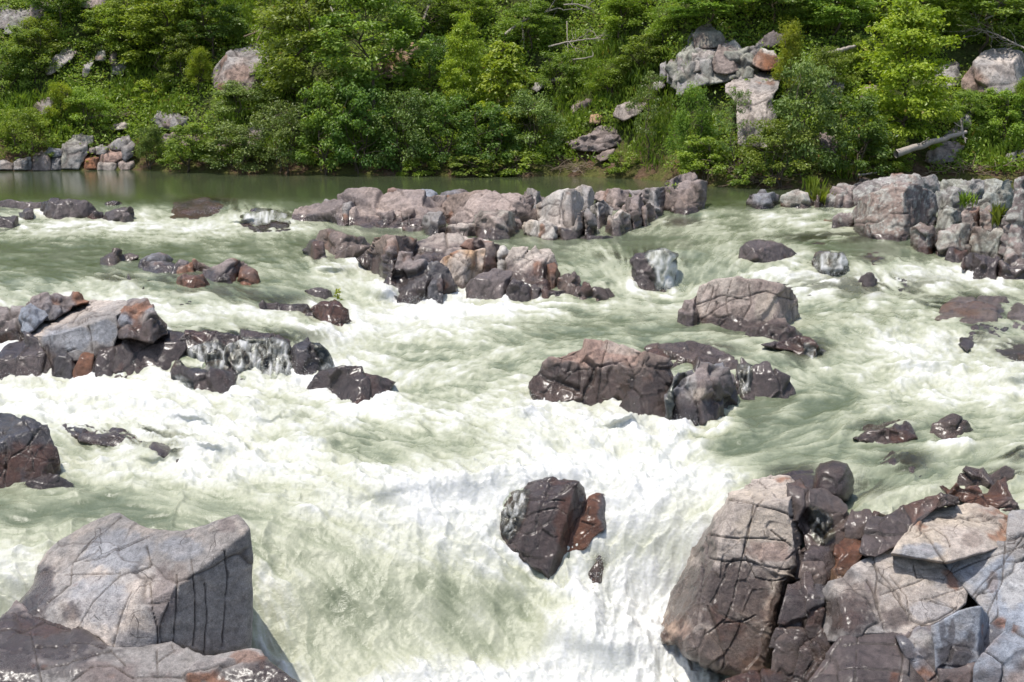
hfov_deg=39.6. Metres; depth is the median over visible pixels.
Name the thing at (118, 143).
stone
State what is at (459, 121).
shrub
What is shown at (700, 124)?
shrub
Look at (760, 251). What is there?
river boulder
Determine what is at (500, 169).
twig heap
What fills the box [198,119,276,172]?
shrub
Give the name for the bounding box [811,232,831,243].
river boulder
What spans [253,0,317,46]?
tree
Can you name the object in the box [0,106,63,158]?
shrub
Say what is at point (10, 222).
river boulder
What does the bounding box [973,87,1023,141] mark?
shrub
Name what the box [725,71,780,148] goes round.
boulder
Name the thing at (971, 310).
river boulder
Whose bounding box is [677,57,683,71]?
stacked rock
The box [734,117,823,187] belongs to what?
shrub
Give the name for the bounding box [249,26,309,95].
shrub
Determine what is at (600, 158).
boulder
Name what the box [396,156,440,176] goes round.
shrub
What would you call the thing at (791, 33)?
shrub
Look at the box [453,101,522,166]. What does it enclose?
shrub
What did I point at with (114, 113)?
twig heap
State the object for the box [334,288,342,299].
plant
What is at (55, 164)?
stone
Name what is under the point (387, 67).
boulder
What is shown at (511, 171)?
shrub
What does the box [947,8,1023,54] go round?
dead branch
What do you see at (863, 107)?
shrub
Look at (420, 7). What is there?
tree
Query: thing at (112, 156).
stone
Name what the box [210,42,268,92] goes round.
boulder
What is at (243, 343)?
water veil
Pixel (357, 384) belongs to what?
river boulder
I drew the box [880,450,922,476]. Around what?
river boulder
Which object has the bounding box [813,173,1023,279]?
rock outcrop
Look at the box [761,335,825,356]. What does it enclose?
river boulder
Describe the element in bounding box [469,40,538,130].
tree
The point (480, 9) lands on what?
tree
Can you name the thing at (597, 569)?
river boulder
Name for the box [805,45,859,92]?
shrub
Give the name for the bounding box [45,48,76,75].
boulder
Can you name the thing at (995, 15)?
dead branch
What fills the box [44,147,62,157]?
stone
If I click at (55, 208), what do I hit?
rock ledge
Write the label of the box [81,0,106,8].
boulder
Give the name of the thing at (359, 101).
shrub
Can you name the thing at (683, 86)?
stacked rock
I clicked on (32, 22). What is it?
shrub
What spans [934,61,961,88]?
boulder
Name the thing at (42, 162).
stone
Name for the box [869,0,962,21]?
tree
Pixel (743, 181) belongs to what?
shrub
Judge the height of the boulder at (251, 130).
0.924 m
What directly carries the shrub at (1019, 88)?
on the hillside
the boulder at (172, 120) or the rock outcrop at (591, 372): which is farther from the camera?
the boulder at (172, 120)
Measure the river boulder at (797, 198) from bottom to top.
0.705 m
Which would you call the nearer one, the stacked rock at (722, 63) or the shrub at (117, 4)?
the stacked rock at (722, 63)
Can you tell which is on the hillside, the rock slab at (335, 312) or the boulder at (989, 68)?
the boulder at (989, 68)
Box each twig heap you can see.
[85,102,137,122]
[466,158,538,173]
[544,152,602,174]
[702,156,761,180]
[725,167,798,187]
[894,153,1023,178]
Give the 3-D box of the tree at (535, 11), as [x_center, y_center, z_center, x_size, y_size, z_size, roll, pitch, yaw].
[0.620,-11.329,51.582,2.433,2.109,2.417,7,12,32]
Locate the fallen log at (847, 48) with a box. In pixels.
[827,44,857,54]
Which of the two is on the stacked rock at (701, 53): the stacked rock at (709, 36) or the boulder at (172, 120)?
the stacked rock at (709, 36)
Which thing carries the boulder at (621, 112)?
on the hillside
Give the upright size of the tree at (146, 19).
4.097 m
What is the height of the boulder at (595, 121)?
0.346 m
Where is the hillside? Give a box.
[0,0,1023,239]
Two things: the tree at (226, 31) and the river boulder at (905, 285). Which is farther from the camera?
the tree at (226, 31)
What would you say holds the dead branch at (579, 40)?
on the hillside
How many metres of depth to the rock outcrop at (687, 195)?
36.35 m
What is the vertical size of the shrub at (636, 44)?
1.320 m
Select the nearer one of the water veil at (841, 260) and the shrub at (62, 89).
the water veil at (841, 260)
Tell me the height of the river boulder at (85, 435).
0.302 m
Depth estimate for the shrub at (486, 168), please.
47.13 m
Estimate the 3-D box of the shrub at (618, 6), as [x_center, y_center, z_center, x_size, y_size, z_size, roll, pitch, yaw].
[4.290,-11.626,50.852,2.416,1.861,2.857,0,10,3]
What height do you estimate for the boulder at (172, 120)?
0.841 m
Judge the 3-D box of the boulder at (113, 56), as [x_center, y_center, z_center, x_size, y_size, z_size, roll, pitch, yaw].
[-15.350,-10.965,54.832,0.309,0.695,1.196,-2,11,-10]
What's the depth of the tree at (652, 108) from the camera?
46.01 m
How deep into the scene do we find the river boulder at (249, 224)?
35.14 m
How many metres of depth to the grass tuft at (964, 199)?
32.19 m
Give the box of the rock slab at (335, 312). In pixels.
[259,299,351,325]
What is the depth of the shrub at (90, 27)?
54.24 m
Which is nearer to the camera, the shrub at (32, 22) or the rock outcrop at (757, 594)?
the rock outcrop at (757, 594)
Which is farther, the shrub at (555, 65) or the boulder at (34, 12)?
the boulder at (34, 12)
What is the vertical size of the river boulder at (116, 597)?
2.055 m
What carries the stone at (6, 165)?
on the hillside
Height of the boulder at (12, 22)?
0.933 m
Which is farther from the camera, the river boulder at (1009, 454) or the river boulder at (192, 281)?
the river boulder at (192, 281)
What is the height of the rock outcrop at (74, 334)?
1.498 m
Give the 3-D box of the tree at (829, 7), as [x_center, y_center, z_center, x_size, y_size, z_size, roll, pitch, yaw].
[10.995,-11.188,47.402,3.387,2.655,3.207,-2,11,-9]
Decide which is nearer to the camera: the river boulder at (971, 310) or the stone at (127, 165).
the river boulder at (971, 310)
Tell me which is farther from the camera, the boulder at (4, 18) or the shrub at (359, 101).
the boulder at (4, 18)
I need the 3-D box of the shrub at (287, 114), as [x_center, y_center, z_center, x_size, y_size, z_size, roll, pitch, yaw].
[-7.909,-6.910,48.498,2.642,2.642,2.788,-2,11,-10]
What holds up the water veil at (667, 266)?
on the river boulder at (644, 273)
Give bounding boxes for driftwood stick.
[858,172,878,175]
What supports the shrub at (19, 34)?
on the hillside
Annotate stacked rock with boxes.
[652,79,665,90]
[659,61,666,76]
[676,81,687,95]
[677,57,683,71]
[692,47,715,71]
[693,23,724,48]
[712,42,738,73]
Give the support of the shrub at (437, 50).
on the hillside
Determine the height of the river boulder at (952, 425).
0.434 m
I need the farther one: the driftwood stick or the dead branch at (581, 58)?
the dead branch at (581, 58)
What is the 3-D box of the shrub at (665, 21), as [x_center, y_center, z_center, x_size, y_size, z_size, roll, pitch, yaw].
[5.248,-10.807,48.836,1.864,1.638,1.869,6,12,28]
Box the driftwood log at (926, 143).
[893,118,967,157]
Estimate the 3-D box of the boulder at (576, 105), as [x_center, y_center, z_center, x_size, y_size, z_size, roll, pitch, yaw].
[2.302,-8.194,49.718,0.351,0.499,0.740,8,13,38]
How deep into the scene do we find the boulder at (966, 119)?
44.94 m
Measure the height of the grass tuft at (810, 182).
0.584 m
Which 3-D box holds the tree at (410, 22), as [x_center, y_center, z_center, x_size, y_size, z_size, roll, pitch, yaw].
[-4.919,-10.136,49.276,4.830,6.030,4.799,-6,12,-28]
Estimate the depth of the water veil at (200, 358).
22.43 m
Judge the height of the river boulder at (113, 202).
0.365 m
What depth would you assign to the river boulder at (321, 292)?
27.10 m
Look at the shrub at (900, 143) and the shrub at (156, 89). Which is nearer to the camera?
the shrub at (900, 143)
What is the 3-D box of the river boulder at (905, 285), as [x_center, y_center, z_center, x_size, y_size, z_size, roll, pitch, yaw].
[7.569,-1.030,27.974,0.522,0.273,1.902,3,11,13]
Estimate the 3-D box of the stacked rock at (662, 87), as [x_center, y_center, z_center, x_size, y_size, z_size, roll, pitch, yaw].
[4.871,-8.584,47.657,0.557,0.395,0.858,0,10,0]
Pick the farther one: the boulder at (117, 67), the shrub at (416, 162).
the boulder at (117, 67)
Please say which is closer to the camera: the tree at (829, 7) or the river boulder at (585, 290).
the river boulder at (585, 290)
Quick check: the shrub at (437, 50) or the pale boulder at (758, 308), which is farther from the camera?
the shrub at (437, 50)
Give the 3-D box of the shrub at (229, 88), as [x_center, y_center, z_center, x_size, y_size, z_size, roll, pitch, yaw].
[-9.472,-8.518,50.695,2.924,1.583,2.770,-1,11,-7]
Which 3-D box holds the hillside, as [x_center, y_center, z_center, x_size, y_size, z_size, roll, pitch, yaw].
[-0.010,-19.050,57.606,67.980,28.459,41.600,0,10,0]
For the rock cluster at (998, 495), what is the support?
in the river water
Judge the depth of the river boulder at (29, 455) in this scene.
18.26 m
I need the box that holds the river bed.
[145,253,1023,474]
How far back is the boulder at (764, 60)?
45.41 m
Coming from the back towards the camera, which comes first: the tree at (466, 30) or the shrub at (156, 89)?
the shrub at (156, 89)
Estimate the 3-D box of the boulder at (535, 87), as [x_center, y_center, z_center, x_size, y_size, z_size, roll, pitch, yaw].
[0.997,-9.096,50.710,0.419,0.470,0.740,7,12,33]
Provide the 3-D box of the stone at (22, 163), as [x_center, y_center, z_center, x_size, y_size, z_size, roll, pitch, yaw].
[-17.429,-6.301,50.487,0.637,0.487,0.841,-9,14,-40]
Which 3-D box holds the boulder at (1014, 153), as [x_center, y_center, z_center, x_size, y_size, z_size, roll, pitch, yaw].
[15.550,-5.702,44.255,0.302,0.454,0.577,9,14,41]
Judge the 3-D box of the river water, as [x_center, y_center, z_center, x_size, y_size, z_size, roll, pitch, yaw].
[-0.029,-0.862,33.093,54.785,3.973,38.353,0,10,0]
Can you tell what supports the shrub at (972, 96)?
on the hillside
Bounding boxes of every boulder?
[0,4,28,28]
[0,215,18,227]
[0,413,73,488]
[0,513,297,681]
[3,14,31,34]
[29,3,46,18]
[34,97,53,114]
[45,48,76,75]
[62,423,178,462]
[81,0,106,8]
[82,58,92,78]
[95,46,105,60]
[100,248,138,265]
[102,206,133,222]
[104,200,122,204]
[109,50,116,64]
[111,59,126,75]
[151,108,193,130]
[161,132,199,146]
[170,197,224,219]
[176,273,209,287]
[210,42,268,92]
[239,125,263,146]
[240,207,290,231]
[305,287,332,298]
[307,365,395,403]
[375,42,419,78]
[500,476,605,578]
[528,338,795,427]
[531,82,545,91]
[565,125,621,152]
[571,101,580,112]
[573,281,614,300]
[578,98,591,108]
[588,555,603,588]
[589,114,602,123]
[592,149,614,161]
[613,102,646,120]
[629,248,678,291]
[665,30,772,89]
[677,276,801,340]
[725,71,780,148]
[738,239,796,262]
[746,189,779,208]
[752,48,780,70]
[758,30,800,47]
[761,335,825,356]
[780,189,813,208]
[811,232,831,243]
[811,250,847,276]
[819,132,838,156]
[824,79,844,100]
[853,419,917,443]
[857,272,876,290]
[858,176,869,182]
[865,252,884,264]
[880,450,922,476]
[886,277,908,291]
[925,140,964,164]
[930,413,972,438]
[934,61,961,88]
[935,296,1008,323]
[943,104,976,139]
[958,323,1008,351]
[961,48,1023,94]
[995,342,1023,361]
[998,449,1023,469]
[1007,150,1017,162]
[1007,302,1023,329]
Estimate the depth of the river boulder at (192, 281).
26.97 m
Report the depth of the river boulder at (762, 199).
36.86 m
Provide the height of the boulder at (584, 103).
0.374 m
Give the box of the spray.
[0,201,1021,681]
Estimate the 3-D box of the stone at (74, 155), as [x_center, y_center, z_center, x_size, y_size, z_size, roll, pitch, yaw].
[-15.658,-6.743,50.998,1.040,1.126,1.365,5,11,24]
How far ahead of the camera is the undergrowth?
50.83 m
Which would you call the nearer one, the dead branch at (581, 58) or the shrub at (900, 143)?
the shrub at (900, 143)
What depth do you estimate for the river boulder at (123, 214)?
36.16 m
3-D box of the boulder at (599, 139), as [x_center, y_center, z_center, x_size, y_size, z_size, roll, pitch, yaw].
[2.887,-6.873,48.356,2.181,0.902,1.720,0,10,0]
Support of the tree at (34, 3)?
on the hillside
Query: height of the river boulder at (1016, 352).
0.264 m
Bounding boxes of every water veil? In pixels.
[184,343,231,366]
[232,337,289,375]
[242,210,289,225]
[648,250,677,287]
[818,251,848,269]
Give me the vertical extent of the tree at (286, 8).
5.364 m
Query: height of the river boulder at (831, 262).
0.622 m
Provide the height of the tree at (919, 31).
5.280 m
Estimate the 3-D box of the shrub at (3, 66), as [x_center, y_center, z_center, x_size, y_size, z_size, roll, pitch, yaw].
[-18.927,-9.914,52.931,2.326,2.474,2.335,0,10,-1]
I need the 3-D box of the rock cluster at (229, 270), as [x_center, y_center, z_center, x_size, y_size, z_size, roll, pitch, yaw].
[-6.289,-1.381,28.322,3.270,0.640,1.349,6,12,29]
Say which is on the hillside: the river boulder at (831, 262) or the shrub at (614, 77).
the shrub at (614, 77)
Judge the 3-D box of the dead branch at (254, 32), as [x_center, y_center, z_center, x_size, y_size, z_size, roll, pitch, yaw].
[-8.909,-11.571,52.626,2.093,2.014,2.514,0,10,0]
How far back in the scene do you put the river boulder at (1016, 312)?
25.27 m
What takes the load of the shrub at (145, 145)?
on the hillside
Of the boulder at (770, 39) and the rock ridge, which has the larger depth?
the boulder at (770, 39)
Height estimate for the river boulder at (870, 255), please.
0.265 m
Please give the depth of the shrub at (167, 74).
52.76 m
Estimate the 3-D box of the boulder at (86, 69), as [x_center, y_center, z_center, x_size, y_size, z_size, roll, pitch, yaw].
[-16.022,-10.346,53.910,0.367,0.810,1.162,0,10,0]
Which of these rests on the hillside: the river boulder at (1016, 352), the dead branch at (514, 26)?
the dead branch at (514, 26)
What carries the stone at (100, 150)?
on the hillside
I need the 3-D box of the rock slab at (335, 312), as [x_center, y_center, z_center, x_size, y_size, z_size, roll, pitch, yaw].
[-3.648,-0.502,25.682,2.317,0.634,1.029,7,13,33]
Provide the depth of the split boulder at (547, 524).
17.58 m
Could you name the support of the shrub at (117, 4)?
on the hillside
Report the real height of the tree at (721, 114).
2.802 m
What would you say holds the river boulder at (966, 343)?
in the river water
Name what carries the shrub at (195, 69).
on the hillside
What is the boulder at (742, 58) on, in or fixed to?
on the hillside
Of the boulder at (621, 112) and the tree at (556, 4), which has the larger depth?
the tree at (556, 4)
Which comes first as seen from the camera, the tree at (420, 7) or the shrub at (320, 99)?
the shrub at (320, 99)
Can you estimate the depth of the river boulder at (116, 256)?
29.24 m
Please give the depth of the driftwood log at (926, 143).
42.85 m
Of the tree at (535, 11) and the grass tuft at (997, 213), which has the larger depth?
the tree at (535, 11)
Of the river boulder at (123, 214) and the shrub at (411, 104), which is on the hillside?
the shrub at (411, 104)
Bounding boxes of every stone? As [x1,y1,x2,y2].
[0,160,12,169]
[13,157,31,169]
[31,150,50,170]
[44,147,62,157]
[51,157,61,170]
[60,138,87,169]
[71,133,93,145]
[82,155,98,169]
[88,147,95,153]
[94,144,107,154]
[97,149,121,162]
[97,161,116,169]
[108,135,130,150]
[111,122,127,130]
[117,160,134,169]
[121,141,134,161]
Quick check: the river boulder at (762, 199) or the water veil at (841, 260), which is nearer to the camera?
the water veil at (841, 260)
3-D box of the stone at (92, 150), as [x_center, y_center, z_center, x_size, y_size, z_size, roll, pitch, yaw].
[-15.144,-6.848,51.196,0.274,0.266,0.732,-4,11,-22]
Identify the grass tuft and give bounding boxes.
[801,184,834,205]
[802,175,827,192]
[958,191,979,209]
[988,202,1007,226]
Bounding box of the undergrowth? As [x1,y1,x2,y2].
[0,0,1023,177]
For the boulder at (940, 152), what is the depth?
43.96 m
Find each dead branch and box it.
[244,15,274,40]
[504,0,576,48]
[548,27,605,51]
[564,0,596,13]
[572,51,592,60]
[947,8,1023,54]
[984,0,1020,23]
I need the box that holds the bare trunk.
[422,1,438,20]
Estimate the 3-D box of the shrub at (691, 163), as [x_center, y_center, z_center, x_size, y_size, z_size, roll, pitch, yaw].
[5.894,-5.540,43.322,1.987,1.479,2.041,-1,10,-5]
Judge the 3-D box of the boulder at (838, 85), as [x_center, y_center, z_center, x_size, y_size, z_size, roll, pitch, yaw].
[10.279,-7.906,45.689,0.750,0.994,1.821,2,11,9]
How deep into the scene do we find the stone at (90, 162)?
50.66 m
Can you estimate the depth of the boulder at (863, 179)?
42.88 m
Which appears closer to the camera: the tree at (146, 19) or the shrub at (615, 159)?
the shrub at (615, 159)
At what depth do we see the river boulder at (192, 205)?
37.44 m
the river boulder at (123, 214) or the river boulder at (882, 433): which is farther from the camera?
the river boulder at (123, 214)
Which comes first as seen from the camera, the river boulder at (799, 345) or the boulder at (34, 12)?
the river boulder at (799, 345)
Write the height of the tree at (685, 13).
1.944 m
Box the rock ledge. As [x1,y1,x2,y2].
[0,197,103,219]
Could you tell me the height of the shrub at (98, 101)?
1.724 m
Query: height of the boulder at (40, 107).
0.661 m
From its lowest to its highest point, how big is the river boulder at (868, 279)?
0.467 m
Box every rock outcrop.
[0,291,333,392]
[302,228,580,303]
[660,460,1023,681]
[663,172,707,214]
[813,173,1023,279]
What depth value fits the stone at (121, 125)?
52.11 m
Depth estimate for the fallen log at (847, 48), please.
45.85 m
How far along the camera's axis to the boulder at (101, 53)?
54.17 m
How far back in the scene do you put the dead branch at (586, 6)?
52.28 m
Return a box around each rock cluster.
[138,252,259,284]
[940,465,1019,510]
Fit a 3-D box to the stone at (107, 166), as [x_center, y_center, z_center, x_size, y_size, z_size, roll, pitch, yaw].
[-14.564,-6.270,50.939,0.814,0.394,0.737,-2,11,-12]
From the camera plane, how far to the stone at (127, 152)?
50.91 m
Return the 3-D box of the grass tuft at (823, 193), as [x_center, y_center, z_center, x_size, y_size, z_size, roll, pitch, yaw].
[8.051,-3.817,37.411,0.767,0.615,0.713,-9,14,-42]
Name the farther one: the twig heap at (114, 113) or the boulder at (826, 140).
the twig heap at (114, 113)
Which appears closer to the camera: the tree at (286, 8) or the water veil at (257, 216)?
the water veil at (257, 216)
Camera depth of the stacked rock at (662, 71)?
47.51 m
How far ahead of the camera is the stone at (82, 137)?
51.33 m
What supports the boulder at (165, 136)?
on the hillside
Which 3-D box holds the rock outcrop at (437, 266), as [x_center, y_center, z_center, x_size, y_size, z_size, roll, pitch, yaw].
[-1.817,-1.590,29.319,3.451,1.423,7.196,-7,12,-32]
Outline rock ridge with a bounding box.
[292,185,664,239]
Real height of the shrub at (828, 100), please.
3.863 m
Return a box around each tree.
[23,0,90,25]
[109,0,218,72]
[176,0,250,60]
[252,0,362,120]
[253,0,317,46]
[296,0,433,131]
[383,0,465,39]
[436,9,489,119]
[440,0,495,24]
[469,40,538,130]
[494,0,561,57]
[514,0,570,19]
[625,69,669,158]
[663,0,753,23]
[712,87,751,166]
[740,0,817,30]
[792,0,883,41]
[845,0,965,149]
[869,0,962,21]
[919,0,1023,53]
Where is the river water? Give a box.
[0,170,1023,681]
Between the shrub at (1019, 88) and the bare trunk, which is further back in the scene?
the bare trunk
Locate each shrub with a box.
[0,25,63,82]
[0,42,32,101]
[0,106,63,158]
[7,15,67,60]
[42,80,81,124]
[62,86,120,132]
[75,4,145,51]
[87,0,160,30]
[131,78,171,104]
[131,123,167,169]
[153,30,209,87]
[155,122,216,171]
[184,46,213,94]
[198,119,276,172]
[205,79,283,122]
[241,99,313,173]
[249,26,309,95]
[286,76,360,173]
[320,79,405,173]
[372,87,442,172]
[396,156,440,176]
[404,33,458,91]
[405,89,483,168]
[443,152,514,177]
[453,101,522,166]
[489,149,543,176]
[503,89,572,159]
[533,48,587,97]
[578,54,632,98]
[600,0,656,40]
[603,150,640,174]
[614,33,670,71]
[640,1,685,45]
[660,80,717,171]
[673,134,733,181]
[725,162,770,187]
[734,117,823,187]
[757,53,857,177]
[770,16,813,95]
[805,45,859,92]
[814,92,898,180]
[845,36,884,83]
[858,136,915,173]
[946,89,994,133]
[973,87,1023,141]
[1004,77,1023,122]
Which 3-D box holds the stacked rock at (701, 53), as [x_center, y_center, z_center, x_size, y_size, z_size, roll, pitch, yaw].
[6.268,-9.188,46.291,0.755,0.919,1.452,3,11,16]
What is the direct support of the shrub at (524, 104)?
on the hillside
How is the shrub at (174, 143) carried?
on the hillside
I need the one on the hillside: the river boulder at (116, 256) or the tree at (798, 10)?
the tree at (798, 10)
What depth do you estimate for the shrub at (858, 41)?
46.20 m
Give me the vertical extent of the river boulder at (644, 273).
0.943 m
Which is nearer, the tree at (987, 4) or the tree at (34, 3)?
the tree at (987, 4)

